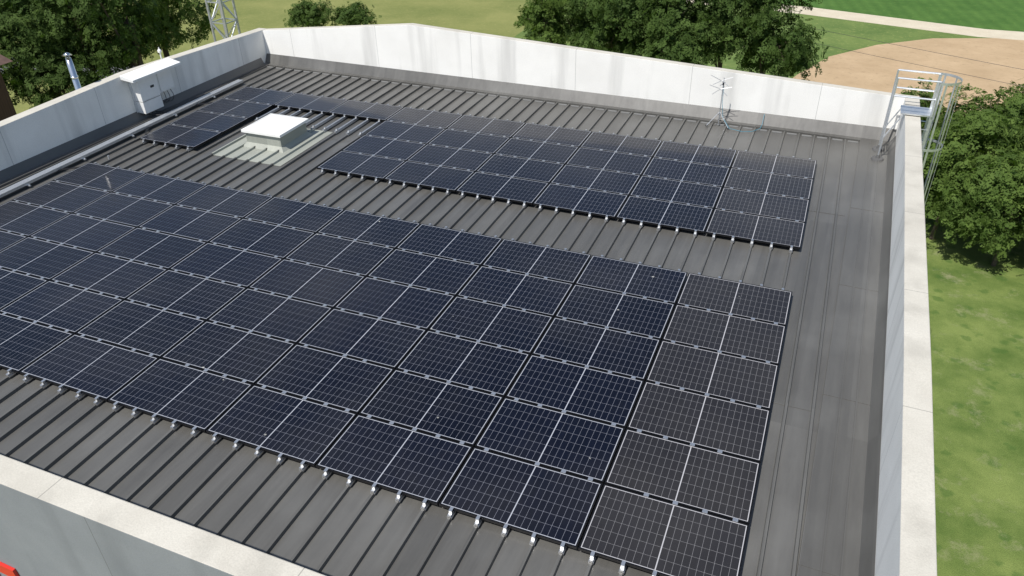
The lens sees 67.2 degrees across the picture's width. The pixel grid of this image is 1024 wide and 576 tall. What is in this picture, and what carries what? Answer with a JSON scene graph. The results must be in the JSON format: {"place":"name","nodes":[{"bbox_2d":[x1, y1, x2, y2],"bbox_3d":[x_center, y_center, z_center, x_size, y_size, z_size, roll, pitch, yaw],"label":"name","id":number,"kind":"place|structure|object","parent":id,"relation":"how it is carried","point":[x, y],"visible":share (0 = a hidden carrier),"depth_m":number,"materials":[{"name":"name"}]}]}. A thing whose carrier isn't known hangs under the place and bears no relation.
{"place":"outdoors","nodes":[
{"label":"outdoors","id":0,"kind":"place"},
{"bbox_2d":[0,54,16,120],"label":"building","id":1,"kind":"structure","parent":0,"point":[7,109],"depth_m":29.33,"materials":[{"name":"brown"}]},
{"bbox_2d":[5,0,796,113],"bbox_3d":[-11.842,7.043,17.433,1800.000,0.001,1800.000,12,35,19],"label":"meadow","id":2,"kind":"structure","parent":0,"point":[496,17],"depth_m":61.25,"materials":[{"name":"green plant"}]},
{"bbox_2d":[0,0,76,93],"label":"tree","id":3,"kind":"object","parent":2,"relation":"on","point":[3,6],"visible":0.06,"depth_m":38.90,"materials":[{"name":"green plant"}]},
{"bbox_2d":[0,0,111,108],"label":"tree","id":4,"kind":"object","parent":2,"relation":"on","point":[43,39],"visible":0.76,"depth_m":35.22,"materials":[{"name":"green plant"}]},
{"bbox_2d":[68,1,95,72],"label":"utility pole","id":5,"kind":"object","parent":2,"relation":"on","point":[81,37],"visible":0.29,"depth_m":36.19,"materials":[{"name":"brown wood"}]},
{"bbox_2d":[773,20,1023,86],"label":"power lines","id":6,"kind":"object","parent":5,"relation":"hanging from","point":[919,49],"visible":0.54,"depth_m":28.50,"materials":[{"name":"metal"}]},
{"bbox_2d":[55,0,170,81],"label":"tree","id":7,"kind":"object","parent":2,"relation":"on","point":[126,36],"visible":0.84,"depth_m":35.80,"materials":[{"name":"green plant"}]},
{"bbox_2d":[103,0,218,57],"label":"tree","id":8,"kind":"object","parent":2,"relation":"on","point":[167,28],"visible":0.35,"depth_m":40.60,"materials":[{"name":"green plant"}]},
{"bbox_2d":[205,0,240,41],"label":"lattice mast","id":9,"kind":"object","parent":2,"relation":"on","point":[222,18],"visible":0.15,"depth_m":27.06,"materials":[{"name":"metal"}]},
{"bbox_2d":[283,0,335,27],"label":"meadow bush","id":10,"kind":"object","parent":2,"relation":"on","point":[305,15],"visible":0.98,"depth_m":53.84,"materials":[{"name":"green plant"}]},
{"bbox_2d":[331,1,380,25],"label":"meadow bush","id":11,"kind":"object","parent":2,"relation":"on","point":[353,14],"visible":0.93,"depth_m":54.14,"materials":[{"name":"green plant"}]},
{"bbox_2d":[0,23,936,575],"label":"parapet wall","id":12,"kind":"structure","parent":2,"relation":"on","point":[52,525],"depth_m":13.22,"materials":[{"name":"white concrete"}]},
{"bbox_2d":[0,562,18,575],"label":"facade sign letters","id":13,"kind":"object","parent":12,"relation":"attached to","point":[6,569],"visible":1,"depth_m":9.15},
{"bbox_2d":[62,52,81,89],"bbox_3d":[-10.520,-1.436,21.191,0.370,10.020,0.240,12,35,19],"label":"flue pipe","id":14,"kind":"object","parent":12,"relation":"attached to","point":[73,74],"visible":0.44,"depth_m":18.67,"materials":[{"name":"silver metal"}]},
{"bbox_2d":[0,79,242,197],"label":"cable tray","id":15,"kind":"object","parent":12,"relation":"on","point":[28,181],"visible":1,"depth_m":18.68,"materials":[{"name":"metal"}]},
{"bbox_2d":[120,58,180,114],"bbox_3d":[-9.250,-5.204,20.226,0.623,1.170,1.650,12,36,20],"label":"inverter with canopy","id":16,"kind":"object","parent":12,"relation":"attached to","point":[149,84],"visible":1,"depth_m":20.04,"materials":[{"name":"metal"}]},
{"bbox_2d":[212,113,332,165],"bbox_3d":[-5.788,-3.722,18.587,1.960,0.498,2.160,12,35,19],"label":"roof skylight","id":17,"kind":"object","parent":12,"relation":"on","point":[289,138],"visible":1,"depth_m":18.39},
{"bbox_2d":[0,86,810,575],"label":"solar panels mounting rails","id":18,"kind":"object","parent":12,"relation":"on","point":[304,464],"visible":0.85,"depth_m":12.37,"materials":[{"name":"silver metal"}]},
{"bbox_2d":[0,87,816,575],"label":"solar panels","id":19,"kind":"object","parent":18,"relation":"on","point":[506,479],"visible":1,"depth_m":12.13,"materials":[{"name":"glass"}]},
{"bbox_2d":[0,53,896,575],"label":"building roof pan and flashings","id":20,"kind":"object","parent":12,"relation":"on","point":[840,517],"visible":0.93,"depth_m":11.34,"materials":[{"name":"grey metal"}]},
{"bbox_2d":[0,65,859,575],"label":"roof seams","id":21,"kind":"object","parent":20,"relation":"on","point":[236,479],"visible":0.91,"depth_m":12.96,"materials":[{"name":"grey metal"}]},
{"bbox_2d":[705,75,764,131],"bbox_3d":[5.430,-4.513,18.605,1.330,1.251,0.710,12,35,19],"label":"antenna","id":22,"kind":"object","parent":20,"relation":"on","point":[723,88],"visible":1,"depth_m":18.66,"materials":[{"name":"metal"}]},
{"bbox_2d":[871,69,962,205],"bbox_3d":[8.780,-0.305,18.843,1.372,9.904,0.880,12,36,20],"label":"roof access ladder","id":23,"kind":"object","parent":12,"relation":"attached to","point":[929,113],"visible":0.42,"depth_m":16.51,"materials":[{"name":"metal"}]},
{"bbox_2d":[513,0,575,44],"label":"tree","id":24,"kind":"object","parent":2,"relation":"on","point":[542,16],"visible":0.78,"depth_m":37.30,"materials":[{"name":"green plant"}]},
{"bbox_2d":[544,0,631,50],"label":"tree","id":25,"kind":"object","parent":2,"relation":"on","point":[577,12],"visible":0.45,"depth_m":36.60,"materials":[{"name":"green plant"}]},
{"bbox_2d":[581,0,666,54],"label":"tree","id":26,"kind":"object","parent":2,"relation":"on","point":[620,32],"visible":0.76,"depth_m":33.16,"materials":[{"name":"green plant"}]},
{"bbox_2d":[621,0,732,65],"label":"tree","id":27,"kind":"object","parent":2,"relation":"on","point":[670,27],"visible":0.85,"depth_m":31.33,"materials":[{"name":"green plant"}]},
{"bbox_2d":[681,0,771,70],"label":"tree","id":28,"kind":"object","parent":2,"relation":"on","point":[724,9],"visible":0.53,"depth_m":31.27,"materials":[{"name":"green plant"}]},
{"bbox_2d":[730,0,828,80],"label":"tree","id":29,"kind":"object","parent":2,"relation":"on","point":[792,58],"visible":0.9,"depth_m":30.57,"materials":[{"name":"green plant"}]},
{"bbox_2d":[782,0,1023,31],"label":"crop field","id":30,"kind":"structure","parent":2,"relation":"on","point":[1006,15],"depth_m":59.04,"materials":[{"name":"green plant"}]},
{"bbox_2d":[521,1,552,37],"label":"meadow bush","id":31,"kind":"object","parent":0,"point":[527,23],"visible":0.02,"depth_m":52.54,"materials":[{"name":"green plant"}]},
{"bbox_2d":[513,0,985,77],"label":"green field strip","id":32,"kind":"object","parent":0,"point":[882,33],"visible":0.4,"depth_m":53.66,"materials":[{"name":"green plant"}]},
{"bbox_2d":[686,1,1023,39],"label":"field path","id":33,"kind":"structure","parent":0,"point":[944,28],"depth_m":55.93,"materials":[{"name":"beige gravel"}]},
{"bbox_2d":[793,38,1023,113],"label":"ploughed field","id":34,"kind":"structure","parent":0,"point":[855,69],"depth_m":47.89,"materials":[{"name":"soil"}]},
{"bbox_2d":[924,199,1023,575],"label":"lawn","id":35,"kind":"structure","parent":0,"point":[976,308],"depth_m":22.15,"materials":[{"name":"green plant"}]},
{"bbox_2d":[898,77,958,142],"bbox_3d":[17.401,-6.984,33.742,3.472,4.425,3.653,-6,33,-7],"label":"tree","id":36,"kind":"object","parent":35,"relation":"on","point":[925,103],"visible":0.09,"depth_m":32.73,"materials":[{"name":"green plant"}]},
{"bbox_2d":[922,103,1023,239],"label":"tree","id":37,"kind":"object","parent":35,"relation":"on","point":[956,148],"visible":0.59,"depth_m":27.95,"materials":[{"name":"green plant"}]},
{"bbox_2d":[924,78,1023,157],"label":"tree","id":38,"kind":"object","parent":35,"relation":"on","point":[1014,100],"visible":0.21,"depth_m":30.22,"materials":[{"name":"green plant"}]},
{"bbox_2d":[925,144,1023,266],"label":"tree","id":39,"kind":"object","parent":35,"relation":"on","point":[991,228],"visible":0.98,"depth_m":26.80,"materials":[{"name":"green plant"}]},
{"bbox_2d":[988,81,1023,197],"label":"tree","id":40,"kind":"object","parent":35,"relation":"on","point":[1007,110],"visible":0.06,"depth_m":30.71,"materials":[{"name":"green plant"}]},
{"bbox_2d":[1002,127,1023,205],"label":"tree","id":41,"kind":"object","parent":35,"relation":"on","point":[1022,149],"visible":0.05,"depth_m":29.13,"materials":[{"name":"green plant"}]}
]}

